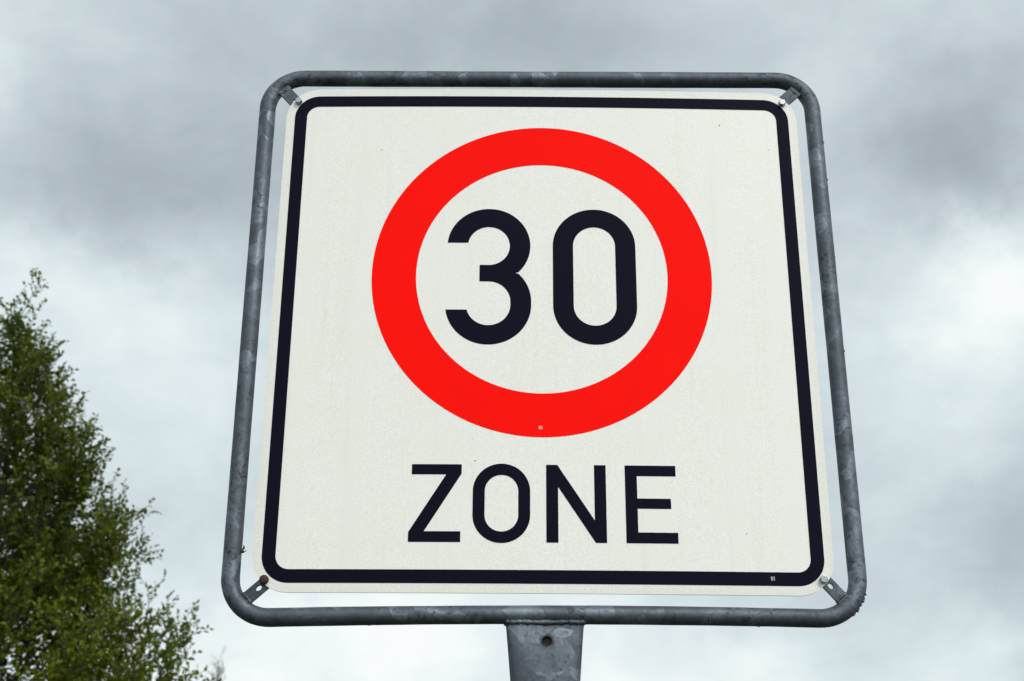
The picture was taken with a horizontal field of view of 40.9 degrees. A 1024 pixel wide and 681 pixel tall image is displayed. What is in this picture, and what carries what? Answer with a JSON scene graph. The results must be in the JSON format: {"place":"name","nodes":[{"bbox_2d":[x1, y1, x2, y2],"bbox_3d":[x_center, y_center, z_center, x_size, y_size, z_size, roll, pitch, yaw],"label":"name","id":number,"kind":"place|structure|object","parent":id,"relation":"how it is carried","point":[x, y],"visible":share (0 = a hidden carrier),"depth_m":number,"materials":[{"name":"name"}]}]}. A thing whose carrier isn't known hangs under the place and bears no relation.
{"place":"outdoors","nodes":[
{"label":"outdoors","id":0,"kind":"place"},
{"bbox_2d":[0,0,1023,680],"label":"sky","id":1,"kind":"structure","parent":0,"point":[129,128],"materials":[{"name":"grey"}]},
{"label":"ground","id":2,"kind":"structure","parent":0,"visible":0},
{"bbox_2d":[0,268,221,680],"bbox_3d":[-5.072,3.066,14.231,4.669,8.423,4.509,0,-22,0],"label":"broadleaf tree","id":3,"kind":"object","parent":2,"relation":"on","point":[43,570],"visible":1,"depth_m":13.96,"materials":[{"name":"green plant"}]},
{"bbox_2d":[202,646,226,680],"bbox_3d":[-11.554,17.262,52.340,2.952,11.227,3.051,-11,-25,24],"label":"slender tree","id":4,"kind":"object","parent":2,"relation":"on","point":[218,674],"visible":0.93,"depth_m":53.95,"materials":[{"name":"green plant"}]},
{"bbox_2d":[221,71,866,680],"bbox_3d":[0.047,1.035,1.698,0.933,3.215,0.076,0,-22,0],"label":"traffic sign","id":5,"kind":"object","parent":2,"relation":"on","point":[541,341],"visible":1,"depth_m":2.10,"materials":[{"name":"metal"}]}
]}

